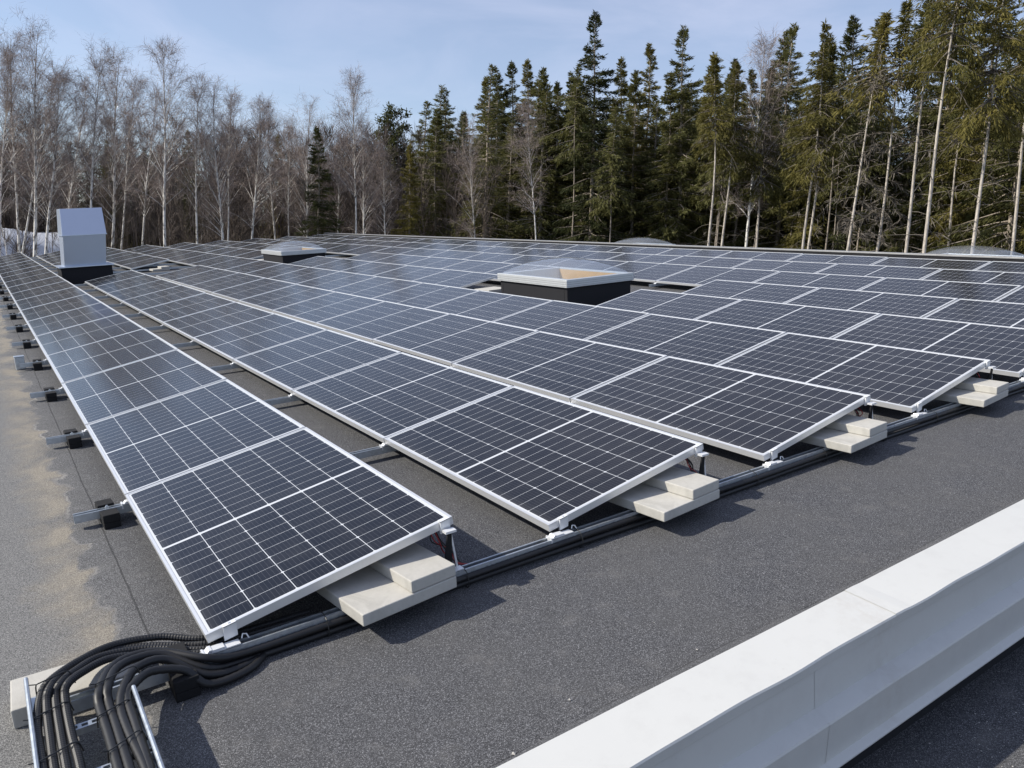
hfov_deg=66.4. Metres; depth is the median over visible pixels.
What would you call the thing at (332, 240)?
solar panel
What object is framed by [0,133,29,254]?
bare sapling
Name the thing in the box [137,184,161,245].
bare sapling
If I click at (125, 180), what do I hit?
birch tree
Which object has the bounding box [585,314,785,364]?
solar panel
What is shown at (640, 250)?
solar panel
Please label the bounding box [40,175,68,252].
bare sapling
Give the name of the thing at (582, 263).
solar panel
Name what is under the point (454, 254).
solar panel
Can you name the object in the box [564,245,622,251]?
solar panel
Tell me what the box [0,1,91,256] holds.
birch tree
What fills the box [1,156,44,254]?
bare sapling
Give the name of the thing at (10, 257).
solar panel
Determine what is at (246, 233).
bare sapling
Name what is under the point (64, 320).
solar panel
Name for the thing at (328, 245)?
solar panel
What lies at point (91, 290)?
mounting rail
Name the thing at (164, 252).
solar panel
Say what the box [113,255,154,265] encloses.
solar panel
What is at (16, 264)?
solar panel
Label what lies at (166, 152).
birch tree
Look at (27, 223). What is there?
birch tree
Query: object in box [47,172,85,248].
bare sapling
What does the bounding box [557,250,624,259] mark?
solar panel
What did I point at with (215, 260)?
solar panel
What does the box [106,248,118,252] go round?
solar panel
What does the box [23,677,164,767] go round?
cable tray
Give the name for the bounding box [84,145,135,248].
bare sapling
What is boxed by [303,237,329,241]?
solar panel
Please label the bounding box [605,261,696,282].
solar panel
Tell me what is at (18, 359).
junction housing
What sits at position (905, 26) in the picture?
dead spruce tree
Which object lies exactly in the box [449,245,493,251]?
solar panel
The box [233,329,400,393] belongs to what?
solar panel
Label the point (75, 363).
solar panel
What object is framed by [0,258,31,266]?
solar panel
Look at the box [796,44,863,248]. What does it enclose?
spruce tree
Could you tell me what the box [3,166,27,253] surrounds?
bare sapling
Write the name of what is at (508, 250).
solar panel
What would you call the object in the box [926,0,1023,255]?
spruce tree
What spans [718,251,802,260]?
solar panel
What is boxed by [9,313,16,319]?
rubber foot
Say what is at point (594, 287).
skylight
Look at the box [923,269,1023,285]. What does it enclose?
solar panel
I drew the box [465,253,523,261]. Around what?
solar panel
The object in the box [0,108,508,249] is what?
bare wood
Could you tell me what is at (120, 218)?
bare sapling
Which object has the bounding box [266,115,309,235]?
birch tree
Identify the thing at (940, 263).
solar panel
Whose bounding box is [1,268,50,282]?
solar panel
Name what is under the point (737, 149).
spruce tree
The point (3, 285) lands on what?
mounting rail
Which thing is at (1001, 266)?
solar panel
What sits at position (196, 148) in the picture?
birch tree
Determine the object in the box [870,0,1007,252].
spruce tree
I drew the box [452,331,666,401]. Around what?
solar panel
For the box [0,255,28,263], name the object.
solar panel
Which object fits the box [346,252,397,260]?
solar panel
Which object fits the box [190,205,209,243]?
bare sapling
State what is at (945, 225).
spruce tree
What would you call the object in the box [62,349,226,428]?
solar panel
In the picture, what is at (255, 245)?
solar panel
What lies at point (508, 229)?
spruce wood
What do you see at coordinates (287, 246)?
solar panel
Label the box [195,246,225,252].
solar panel
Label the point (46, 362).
mounting rail
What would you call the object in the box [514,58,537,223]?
spruce tree
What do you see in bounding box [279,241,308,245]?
solar panel
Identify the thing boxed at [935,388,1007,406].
concrete paver
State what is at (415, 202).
spruce tree
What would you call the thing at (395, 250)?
solar panel
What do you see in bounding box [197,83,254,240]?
birch tree
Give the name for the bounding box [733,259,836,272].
solar panel
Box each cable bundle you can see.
[23,608,312,767]
[89,381,1023,767]
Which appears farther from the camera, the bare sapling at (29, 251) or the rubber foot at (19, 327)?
the bare sapling at (29, 251)
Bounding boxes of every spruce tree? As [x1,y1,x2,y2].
[168,130,208,244]
[259,135,294,238]
[294,126,344,236]
[389,143,421,235]
[410,107,456,236]
[447,112,470,199]
[457,76,491,232]
[466,69,525,238]
[477,60,532,236]
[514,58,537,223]
[520,67,553,219]
[528,80,577,240]
[543,71,595,239]
[544,10,636,242]
[595,56,643,235]
[602,69,658,242]
[619,43,672,241]
[634,71,695,244]
[640,25,720,245]
[668,55,740,245]
[670,51,735,246]
[686,61,773,245]
[701,58,753,244]
[716,64,791,247]
[722,68,762,246]
[730,29,799,247]
[739,22,821,247]
[772,32,850,249]
[776,19,850,248]
[795,14,883,251]
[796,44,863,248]
[812,10,910,251]
[826,16,902,251]
[838,0,941,251]
[856,1,955,252]
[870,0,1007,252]
[874,0,990,252]
[884,1,984,253]
[908,54,999,252]
[921,0,1023,253]
[923,0,1023,254]
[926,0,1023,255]
[975,5,1023,255]
[998,120,1023,255]
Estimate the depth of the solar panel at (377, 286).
13.37 m
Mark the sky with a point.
(405, 49)
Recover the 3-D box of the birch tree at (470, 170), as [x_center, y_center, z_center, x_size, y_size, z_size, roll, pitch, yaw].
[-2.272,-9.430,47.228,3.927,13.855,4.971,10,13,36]
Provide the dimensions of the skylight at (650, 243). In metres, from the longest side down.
1.673 x 1.413 x 1.326 m
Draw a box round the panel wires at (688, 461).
[685,458,696,472]
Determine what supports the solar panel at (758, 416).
on the mounting rail at (124, 506)
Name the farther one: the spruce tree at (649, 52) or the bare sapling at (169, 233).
the spruce tree at (649, 52)
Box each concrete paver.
[10,662,141,728]
[149,268,169,270]
[316,566,456,626]
[368,543,455,592]
[474,287,500,291]
[608,483,719,521]
[642,466,718,498]
[800,427,886,452]
[825,414,886,436]
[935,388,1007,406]
[953,377,1008,393]
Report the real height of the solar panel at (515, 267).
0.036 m
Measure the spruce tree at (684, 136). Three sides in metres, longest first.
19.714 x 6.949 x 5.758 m
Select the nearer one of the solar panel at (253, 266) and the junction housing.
the junction housing
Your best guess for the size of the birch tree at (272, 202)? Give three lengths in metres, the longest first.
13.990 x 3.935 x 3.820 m
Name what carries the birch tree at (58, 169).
on the ground
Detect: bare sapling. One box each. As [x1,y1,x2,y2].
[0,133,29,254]
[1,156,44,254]
[1,219,17,251]
[2,177,32,256]
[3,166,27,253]
[23,220,40,256]
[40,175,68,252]
[46,172,82,250]
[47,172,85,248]
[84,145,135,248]
[94,176,124,246]
[107,196,131,249]
[120,213,134,249]
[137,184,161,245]
[148,224,159,245]
[149,217,162,246]
[158,223,175,245]
[175,207,192,242]
[189,186,217,243]
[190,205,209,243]
[239,183,263,238]
[240,190,254,240]
[252,184,274,238]
[290,170,320,236]
[387,172,417,233]
[448,209,466,236]
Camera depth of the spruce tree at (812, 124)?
33.13 m
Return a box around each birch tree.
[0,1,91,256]
[0,18,53,252]
[0,46,55,255]
[3,63,101,253]
[9,59,78,253]
[25,69,117,208]
[49,29,141,207]
[65,34,161,247]
[103,62,158,247]
[107,36,217,246]
[110,84,184,245]
[167,66,233,243]
[180,71,255,239]
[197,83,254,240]
[213,92,309,238]
[233,97,297,238]
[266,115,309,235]
[269,88,344,236]
[319,64,384,233]
[319,125,359,232]
[340,115,413,233]
[364,138,411,234]
[437,113,508,237]
[501,93,553,239]
[710,25,824,246]
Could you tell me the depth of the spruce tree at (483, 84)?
55.15 m
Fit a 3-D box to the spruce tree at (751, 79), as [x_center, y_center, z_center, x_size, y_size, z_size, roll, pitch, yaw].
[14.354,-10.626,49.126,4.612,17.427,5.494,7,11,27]
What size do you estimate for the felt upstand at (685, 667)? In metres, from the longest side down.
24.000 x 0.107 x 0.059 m
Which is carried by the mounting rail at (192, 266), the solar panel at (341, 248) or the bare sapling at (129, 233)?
the solar panel at (341, 248)
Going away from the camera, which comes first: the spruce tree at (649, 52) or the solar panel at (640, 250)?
the solar panel at (640, 250)
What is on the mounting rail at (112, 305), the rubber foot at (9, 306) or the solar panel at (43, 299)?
the solar panel at (43, 299)
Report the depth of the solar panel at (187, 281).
16.85 m
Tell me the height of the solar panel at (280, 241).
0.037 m
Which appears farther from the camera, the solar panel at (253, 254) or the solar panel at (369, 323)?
the solar panel at (253, 254)
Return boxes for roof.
[0,253,1023,767]
[852,644,1023,767]
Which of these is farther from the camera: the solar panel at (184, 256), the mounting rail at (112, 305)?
the solar panel at (184, 256)
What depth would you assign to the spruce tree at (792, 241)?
41.49 m
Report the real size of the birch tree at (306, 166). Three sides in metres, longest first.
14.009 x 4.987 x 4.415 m
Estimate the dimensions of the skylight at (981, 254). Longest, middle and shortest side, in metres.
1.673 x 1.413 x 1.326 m
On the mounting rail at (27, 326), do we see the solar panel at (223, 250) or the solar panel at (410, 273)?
the solar panel at (410, 273)
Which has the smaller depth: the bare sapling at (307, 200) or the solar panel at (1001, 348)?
the solar panel at (1001, 348)
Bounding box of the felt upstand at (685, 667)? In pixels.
[490,496,1023,767]
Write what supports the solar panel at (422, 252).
on the mounting rail at (91, 290)
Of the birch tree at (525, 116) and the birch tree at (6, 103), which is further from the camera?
the birch tree at (525, 116)
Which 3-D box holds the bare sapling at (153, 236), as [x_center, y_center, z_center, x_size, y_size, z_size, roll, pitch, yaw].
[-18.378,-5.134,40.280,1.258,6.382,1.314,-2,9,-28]
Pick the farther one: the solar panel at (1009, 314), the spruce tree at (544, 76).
the spruce tree at (544, 76)
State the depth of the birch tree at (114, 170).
37.91 m
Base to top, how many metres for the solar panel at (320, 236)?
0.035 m
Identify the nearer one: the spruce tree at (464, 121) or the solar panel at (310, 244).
the solar panel at (310, 244)
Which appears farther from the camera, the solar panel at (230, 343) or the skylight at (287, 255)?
the skylight at (287, 255)
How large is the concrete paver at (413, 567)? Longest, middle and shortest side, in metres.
0.400 x 0.212 x 0.050 m
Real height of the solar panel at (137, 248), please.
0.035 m
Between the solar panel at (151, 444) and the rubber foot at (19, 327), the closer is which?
the solar panel at (151, 444)
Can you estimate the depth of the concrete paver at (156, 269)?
21.08 m
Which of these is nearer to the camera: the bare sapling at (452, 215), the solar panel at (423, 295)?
the solar panel at (423, 295)
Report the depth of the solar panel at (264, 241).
33.18 m
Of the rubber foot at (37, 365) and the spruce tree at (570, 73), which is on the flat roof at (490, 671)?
the rubber foot at (37, 365)
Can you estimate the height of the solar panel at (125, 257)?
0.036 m
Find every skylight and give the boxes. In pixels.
[261,240,325,263]
[497,257,633,305]
[623,237,675,244]
[927,245,1023,256]
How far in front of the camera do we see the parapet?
2.71 m
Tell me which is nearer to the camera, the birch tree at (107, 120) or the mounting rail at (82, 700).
the mounting rail at (82, 700)
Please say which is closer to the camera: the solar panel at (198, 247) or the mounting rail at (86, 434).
the mounting rail at (86, 434)
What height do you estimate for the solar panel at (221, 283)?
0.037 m
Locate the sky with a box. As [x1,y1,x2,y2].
[0,0,1023,229]
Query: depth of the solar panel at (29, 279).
18.08 m
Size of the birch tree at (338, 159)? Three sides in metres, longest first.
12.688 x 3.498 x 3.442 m
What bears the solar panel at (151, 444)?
on the mounting rail at (124, 506)
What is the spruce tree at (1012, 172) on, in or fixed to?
on the ground
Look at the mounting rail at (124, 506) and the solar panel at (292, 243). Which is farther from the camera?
the solar panel at (292, 243)
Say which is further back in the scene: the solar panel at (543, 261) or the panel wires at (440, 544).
the solar panel at (543, 261)
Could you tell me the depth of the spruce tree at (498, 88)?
52.49 m
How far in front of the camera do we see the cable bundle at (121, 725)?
2.74 m
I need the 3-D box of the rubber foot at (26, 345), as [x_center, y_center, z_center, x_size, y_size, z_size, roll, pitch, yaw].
[-6.153,-0.510,9.927,0.082,0.093,0.232,-11,16,-32]
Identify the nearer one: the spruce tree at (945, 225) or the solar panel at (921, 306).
the solar panel at (921, 306)
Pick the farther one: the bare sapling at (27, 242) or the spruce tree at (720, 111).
the bare sapling at (27, 242)
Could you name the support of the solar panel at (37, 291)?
on the mounting rail at (98, 297)
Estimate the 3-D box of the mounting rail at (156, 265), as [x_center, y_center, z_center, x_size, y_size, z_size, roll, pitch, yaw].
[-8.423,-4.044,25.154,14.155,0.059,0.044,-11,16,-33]
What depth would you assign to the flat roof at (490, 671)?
3.31 m
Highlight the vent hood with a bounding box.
[54,207,113,284]
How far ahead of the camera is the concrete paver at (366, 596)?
3.04 m
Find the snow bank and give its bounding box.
[1,228,59,255]
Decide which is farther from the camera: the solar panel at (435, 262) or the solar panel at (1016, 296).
the solar panel at (435, 262)
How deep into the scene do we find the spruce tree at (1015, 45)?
26.17 m
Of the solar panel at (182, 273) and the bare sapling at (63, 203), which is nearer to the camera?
the solar panel at (182, 273)
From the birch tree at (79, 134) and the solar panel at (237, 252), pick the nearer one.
the solar panel at (237, 252)
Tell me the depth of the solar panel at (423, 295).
11.93 m
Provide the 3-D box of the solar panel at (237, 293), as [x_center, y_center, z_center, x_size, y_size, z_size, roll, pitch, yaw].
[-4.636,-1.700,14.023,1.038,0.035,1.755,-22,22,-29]
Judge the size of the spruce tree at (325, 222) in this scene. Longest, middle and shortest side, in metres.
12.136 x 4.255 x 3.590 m
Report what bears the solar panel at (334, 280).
on the mounting rail at (112, 305)
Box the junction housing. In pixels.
[13,355,25,369]
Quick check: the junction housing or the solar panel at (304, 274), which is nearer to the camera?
the junction housing
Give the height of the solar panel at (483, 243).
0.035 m
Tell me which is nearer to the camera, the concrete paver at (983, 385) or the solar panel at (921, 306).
the concrete paver at (983, 385)
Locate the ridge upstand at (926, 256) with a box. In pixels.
[324,233,1023,261]
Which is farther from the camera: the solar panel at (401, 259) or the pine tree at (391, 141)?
the pine tree at (391, 141)
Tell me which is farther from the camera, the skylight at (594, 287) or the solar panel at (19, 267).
the solar panel at (19, 267)
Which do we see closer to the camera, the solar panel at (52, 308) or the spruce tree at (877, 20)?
the solar panel at (52, 308)
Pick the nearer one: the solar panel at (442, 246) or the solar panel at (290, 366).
the solar panel at (290, 366)
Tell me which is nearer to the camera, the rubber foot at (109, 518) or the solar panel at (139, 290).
the rubber foot at (109, 518)
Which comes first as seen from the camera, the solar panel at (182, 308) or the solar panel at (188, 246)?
the solar panel at (182, 308)
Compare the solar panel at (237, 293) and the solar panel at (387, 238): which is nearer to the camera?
the solar panel at (237, 293)
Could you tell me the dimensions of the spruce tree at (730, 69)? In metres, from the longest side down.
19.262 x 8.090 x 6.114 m
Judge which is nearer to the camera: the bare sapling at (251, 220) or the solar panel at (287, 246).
the solar panel at (287, 246)
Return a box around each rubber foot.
[7,303,12,309]
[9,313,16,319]
[15,324,22,332]
[22,339,30,348]
[33,359,42,370]
[43,387,56,401]
[63,428,81,448]
[94,498,120,529]
[162,642,200,702]
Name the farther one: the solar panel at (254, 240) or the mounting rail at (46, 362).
the solar panel at (254, 240)
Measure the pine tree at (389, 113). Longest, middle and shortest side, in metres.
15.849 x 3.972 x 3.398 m
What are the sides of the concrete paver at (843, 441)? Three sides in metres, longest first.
0.432 x 0.400 x 0.049 m
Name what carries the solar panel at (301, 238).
on the rail
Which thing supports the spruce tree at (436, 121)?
on the ground
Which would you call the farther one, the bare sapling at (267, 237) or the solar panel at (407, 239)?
the bare sapling at (267, 237)
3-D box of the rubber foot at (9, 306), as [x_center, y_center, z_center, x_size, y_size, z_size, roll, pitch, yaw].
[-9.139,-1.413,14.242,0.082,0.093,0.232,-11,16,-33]
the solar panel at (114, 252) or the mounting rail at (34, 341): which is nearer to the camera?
the mounting rail at (34, 341)
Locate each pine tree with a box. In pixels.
[367,113,404,232]
[378,102,420,209]
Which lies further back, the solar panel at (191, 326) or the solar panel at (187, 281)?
the solar panel at (187, 281)
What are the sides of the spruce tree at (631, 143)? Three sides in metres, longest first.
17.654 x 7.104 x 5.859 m
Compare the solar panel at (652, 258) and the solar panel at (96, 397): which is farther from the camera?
the solar panel at (652, 258)
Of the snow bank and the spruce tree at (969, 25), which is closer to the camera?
the spruce tree at (969, 25)
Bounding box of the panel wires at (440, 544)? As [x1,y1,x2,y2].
[430,532,467,564]
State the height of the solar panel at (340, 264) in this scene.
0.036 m
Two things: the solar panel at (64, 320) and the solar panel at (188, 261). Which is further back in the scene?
the solar panel at (188, 261)
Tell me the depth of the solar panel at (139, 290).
14.59 m
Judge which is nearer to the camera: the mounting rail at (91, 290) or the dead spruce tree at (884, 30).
the mounting rail at (91, 290)
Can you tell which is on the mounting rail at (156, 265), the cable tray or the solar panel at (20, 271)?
the solar panel at (20, 271)
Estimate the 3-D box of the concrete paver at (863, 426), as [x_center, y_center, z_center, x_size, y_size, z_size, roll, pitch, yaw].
[2.092,0.244,4.886,0.212,0.050,0.400,-13,17,-37]
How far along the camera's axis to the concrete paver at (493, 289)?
13.18 m
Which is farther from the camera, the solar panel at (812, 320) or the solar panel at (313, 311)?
the solar panel at (313, 311)
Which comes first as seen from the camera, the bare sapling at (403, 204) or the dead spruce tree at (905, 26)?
the dead spruce tree at (905, 26)
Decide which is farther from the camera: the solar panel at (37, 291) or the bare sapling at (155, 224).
the bare sapling at (155, 224)
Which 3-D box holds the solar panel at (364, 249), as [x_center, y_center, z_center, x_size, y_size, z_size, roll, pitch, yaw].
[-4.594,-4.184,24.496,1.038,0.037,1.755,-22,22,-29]
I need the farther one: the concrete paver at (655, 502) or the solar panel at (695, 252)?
the solar panel at (695, 252)
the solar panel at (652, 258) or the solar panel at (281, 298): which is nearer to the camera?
the solar panel at (281, 298)
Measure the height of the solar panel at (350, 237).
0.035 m
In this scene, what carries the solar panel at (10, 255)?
on the rail
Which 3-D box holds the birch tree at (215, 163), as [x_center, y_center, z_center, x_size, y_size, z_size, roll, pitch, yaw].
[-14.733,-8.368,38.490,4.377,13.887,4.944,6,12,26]
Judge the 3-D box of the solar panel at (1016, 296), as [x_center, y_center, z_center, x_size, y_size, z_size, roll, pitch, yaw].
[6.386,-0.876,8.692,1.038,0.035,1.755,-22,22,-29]
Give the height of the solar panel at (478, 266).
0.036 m
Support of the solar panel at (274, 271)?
on the mounting rail at (98, 297)
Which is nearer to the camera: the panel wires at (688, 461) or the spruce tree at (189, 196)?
the panel wires at (688, 461)
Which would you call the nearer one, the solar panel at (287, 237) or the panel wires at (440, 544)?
the panel wires at (440, 544)
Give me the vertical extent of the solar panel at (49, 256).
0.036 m
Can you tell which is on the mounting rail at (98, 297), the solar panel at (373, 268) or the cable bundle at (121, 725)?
the solar panel at (373, 268)
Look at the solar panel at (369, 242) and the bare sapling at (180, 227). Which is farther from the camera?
the bare sapling at (180, 227)
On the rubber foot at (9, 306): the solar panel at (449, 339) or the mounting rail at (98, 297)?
the mounting rail at (98, 297)
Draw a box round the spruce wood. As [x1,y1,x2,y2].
[396,51,1023,254]
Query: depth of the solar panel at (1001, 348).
7.06 m
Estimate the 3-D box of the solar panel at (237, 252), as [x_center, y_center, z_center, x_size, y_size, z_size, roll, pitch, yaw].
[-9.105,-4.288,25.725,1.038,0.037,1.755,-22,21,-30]
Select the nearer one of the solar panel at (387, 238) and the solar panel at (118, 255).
the solar panel at (118, 255)
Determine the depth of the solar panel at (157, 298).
13.12 m
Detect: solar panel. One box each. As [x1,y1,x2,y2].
[0,252,21,258]
[0,254,24,260]
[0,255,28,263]
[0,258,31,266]
[0,260,34,269]
[0,262,40,273]
[0,265,44,277]
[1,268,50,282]
[4,271,57,287]
[7,276,65,294]
[11,280,74,301]
[15,286,87,310]
[20,294,100,321]
[26,302,119,336]
[35,314,142,356]
[36,251,59,257]
[40,253,59,259]
[43,256,60,261]
[46,328,177,384]
[47,259,60,264]
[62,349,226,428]
[85,270,144,287]
[85,379,304,498]
[95,274,159,293]
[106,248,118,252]
[106,250,126,255]
[106,251,133,259]
[106,253,145,262]
[107,279,179,301]
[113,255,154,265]
[121,257,168,269]
[122,285,205,311]
[125,245,151,251]
[125,427,453,642]
[130,246,160,252]
[140,247,172,254]
[140,293,235,323]
[147,248,180,256]
[156,250,194,257]
[156,265,217,281]
[162,302,273,339]
[166,251,207,262]
[167,242,193,247]
[171,269,238,286]
[174,243,203,249]
[175,253,222,264]
[184,245,214,250]
[189,255,240,265]
[190,273,264,293]
[192,313,326,361]
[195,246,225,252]
[204,240,229,244]
[206,247,242,253]
[208,257,259,269]
[212,278,295,301]
[215,241,240,245]
[219,249,256,255]
[225,242,254,247]
[225,260,282,273]
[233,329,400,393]
[234,250,262,258]
[238,243,268,248]
[239,284,335,311]
[241,238,263,242]
[246,263,307,277]
[252,239,277,243]
[253,244,285,249]
[266,240,290,244]
[270,267,339,282]
[272,292,383,324]
[274,245,300,248]
[278,236,297,239]
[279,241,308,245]
[289,256,340,266]
[290,237,314,240]
[292,352,511,442]
[295,242,325,246]
[296,271,376,289]
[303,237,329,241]
[311,234,330,237]
[313,243,343,248]
[314,259,371,270]
[315,301,449,342]
[318,238,346,242]
[323,235,348,238]
[326,244,366,253]
[331,276,422,297]
[335,239,364,243]
[337,236,364,238]
[339,245,390,255]
[342,262,407,275]
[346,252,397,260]
[354,240,384,244]
[355,236,381,239]
[372,254,428,264]
[372,313,538,365]
[373,265,449,280]
[373,283,479,307]
[374,237,399,240]
[374,241,408,246]
[375,247,418,253]
[384,386,703,531]
[393,238,423,241]
[394,242,435,247]
[401,248,448,256]
[405,257,467,268]
[413,269,497,287]
[415,239,448,242]
[422,244,462,249]
[425,290,552,320]
[428,250,484,258]
[436,239,475,244]
[441,260,513,272]
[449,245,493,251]
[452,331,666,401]
[463,241,503,245]
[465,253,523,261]
[480,246,532,253]
[486,264,553,280]
[493,300,649,339]
[494,242,538,247]
[502,255,570,265]
[517,248,575,256]
[526,243,577,249]
[550,258,628,269]
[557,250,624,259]
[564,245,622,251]
[571,356,870,460]
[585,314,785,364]
[596,289,741,318]
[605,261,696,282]
[607,253,681,262]
[608,246,673,254]
[656,248,731,256]
[656,266,779,286]
[665,256,752,267]
[682,280,818,302]
[695,299,880,337]
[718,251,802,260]
[718,332,987,412]
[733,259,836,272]
[754,271,885,289]
[786,287,957,317]
[787,254,887,264]
[817,263,941,278]
[834,314,1023,376]
[860,277,1021,300]
[872,257,991,269]
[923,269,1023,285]
[923,299,1023,327]
[976,261,1023,272]
[997,286,1023,303]
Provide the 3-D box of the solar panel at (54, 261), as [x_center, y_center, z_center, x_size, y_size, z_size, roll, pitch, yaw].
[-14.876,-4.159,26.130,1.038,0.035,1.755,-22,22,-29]
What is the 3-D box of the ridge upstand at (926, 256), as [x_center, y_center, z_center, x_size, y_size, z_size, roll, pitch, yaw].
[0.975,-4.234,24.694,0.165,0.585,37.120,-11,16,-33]
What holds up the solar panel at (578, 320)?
on the mounting rail at (86, 434)
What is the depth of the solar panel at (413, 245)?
25.37 m
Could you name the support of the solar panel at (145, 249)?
on the rail
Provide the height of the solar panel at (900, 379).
0.036 m
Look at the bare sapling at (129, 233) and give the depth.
44.61 m
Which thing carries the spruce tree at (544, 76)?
on the ground
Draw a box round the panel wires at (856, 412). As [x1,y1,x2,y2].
[854,407,862,416]
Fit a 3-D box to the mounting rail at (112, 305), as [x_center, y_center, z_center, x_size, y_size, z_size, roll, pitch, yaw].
[-2.434,-2.242,16.534,14.155,0.059,0.044,-11,16,-33]
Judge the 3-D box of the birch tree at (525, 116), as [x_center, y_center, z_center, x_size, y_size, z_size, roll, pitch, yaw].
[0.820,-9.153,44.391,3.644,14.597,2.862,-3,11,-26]
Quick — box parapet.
[496,499,1023,767]
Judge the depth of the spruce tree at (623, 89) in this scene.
52.68 m
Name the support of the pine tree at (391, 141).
on the ground
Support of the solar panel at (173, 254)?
on the rail
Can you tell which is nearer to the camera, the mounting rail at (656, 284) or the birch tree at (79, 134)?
the mounting rail at (656, 284)
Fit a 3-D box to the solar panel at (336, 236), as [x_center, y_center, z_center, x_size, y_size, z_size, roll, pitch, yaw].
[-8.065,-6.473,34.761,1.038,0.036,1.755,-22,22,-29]
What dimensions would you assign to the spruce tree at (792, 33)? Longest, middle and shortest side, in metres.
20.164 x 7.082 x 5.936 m
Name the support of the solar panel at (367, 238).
on the rail
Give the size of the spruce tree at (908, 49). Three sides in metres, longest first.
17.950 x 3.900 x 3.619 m
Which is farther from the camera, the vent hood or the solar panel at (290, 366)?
the vent hood
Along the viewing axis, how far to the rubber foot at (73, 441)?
5.54 m
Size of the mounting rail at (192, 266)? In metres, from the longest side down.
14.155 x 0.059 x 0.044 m
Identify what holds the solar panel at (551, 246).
on the mounting rail at (98, 297)
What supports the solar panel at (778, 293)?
on the mounting rail at (232, 365)
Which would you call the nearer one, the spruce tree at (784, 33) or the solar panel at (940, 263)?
the solar panel at (940, 263)
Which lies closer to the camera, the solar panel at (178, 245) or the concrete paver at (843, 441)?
the concrete paver at (843, 441)
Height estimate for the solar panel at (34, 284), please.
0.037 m
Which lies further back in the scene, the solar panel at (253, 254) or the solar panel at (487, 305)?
the solar panel at (253, 254)
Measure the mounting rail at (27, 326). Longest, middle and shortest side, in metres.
14.155 x 0.059 x 0.044 m
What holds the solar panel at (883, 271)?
on the mounting rail at (232, 365)
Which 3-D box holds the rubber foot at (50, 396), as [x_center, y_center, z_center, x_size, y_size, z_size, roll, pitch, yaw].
[-4.159,0.091,7.052,0.082,0.093,0.232,-11,16,-33]
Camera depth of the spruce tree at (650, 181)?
45.48 m
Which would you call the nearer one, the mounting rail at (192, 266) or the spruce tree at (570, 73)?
the mounting rail at (192, 266)
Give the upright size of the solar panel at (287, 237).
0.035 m
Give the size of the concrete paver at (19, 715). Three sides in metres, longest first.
0.385 x 0.205 x 0.068 m
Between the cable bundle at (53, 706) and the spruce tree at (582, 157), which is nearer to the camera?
the cable bundle at (53, 706)
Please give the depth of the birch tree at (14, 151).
34.15 m
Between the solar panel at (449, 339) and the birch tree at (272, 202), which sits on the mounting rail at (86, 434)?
the solar panel at (449, 339)
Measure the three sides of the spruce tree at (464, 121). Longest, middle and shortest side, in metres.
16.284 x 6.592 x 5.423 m
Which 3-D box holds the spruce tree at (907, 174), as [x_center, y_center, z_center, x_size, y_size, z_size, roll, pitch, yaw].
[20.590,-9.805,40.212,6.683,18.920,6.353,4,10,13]
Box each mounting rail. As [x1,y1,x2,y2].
[0,253,325,277]
[0,254,344,281]
[0,287,190,307]
[0,288,98,299]
[2,271,172,286]
[2,277,160,291]
[2,294,219,317]
[6,303,245,329]
[12,312,272,346]
[19,325,325,367]
[30,342,382,398]
[46,366,463,444]
[70,360,1023,713]
[73,402,583,523]
[649,283,669,286]
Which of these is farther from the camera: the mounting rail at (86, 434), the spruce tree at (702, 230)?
the spruce tree at (702, 230)
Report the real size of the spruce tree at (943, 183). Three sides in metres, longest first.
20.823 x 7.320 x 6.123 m
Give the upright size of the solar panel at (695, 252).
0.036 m
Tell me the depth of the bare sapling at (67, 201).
42.90 m
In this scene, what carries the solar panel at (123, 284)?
on the mounting rail at (98, 297)
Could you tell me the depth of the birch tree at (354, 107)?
41.18 m
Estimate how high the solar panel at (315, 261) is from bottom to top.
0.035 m
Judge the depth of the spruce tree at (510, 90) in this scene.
52.18 m
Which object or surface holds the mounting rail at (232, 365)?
on the rubber foot at (50, 396)
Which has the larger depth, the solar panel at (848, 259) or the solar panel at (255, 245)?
the solar panel at (255, 245)
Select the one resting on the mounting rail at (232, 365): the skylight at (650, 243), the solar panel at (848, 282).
the solar panel at (848, 282)
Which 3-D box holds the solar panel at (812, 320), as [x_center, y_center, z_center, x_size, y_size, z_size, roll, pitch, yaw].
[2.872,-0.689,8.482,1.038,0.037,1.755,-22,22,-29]
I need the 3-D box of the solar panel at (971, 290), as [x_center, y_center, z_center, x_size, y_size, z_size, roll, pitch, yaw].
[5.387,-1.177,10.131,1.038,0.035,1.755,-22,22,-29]
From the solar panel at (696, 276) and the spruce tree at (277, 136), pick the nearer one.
the solar panel at (696, 276)
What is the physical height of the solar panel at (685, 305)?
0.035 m
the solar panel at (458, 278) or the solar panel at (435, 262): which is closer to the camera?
the solar panel at (458, 278)
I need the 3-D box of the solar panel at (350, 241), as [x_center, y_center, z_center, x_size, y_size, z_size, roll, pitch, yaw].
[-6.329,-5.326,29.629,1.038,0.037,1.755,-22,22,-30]
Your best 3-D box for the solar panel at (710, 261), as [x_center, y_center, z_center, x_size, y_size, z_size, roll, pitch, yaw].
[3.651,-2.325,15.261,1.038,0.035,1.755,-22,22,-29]
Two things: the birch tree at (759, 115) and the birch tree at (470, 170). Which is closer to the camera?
the birch tree at (759, 115)
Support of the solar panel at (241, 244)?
on the rail
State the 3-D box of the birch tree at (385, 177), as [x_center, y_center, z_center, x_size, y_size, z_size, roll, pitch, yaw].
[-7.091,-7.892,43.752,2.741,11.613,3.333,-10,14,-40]
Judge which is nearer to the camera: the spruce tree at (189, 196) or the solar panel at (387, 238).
the solar panel at (387, 238)
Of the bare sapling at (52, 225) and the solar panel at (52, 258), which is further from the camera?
the bare sapling at (52, 225)
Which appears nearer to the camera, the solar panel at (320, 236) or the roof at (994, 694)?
the roof at (994, 694)

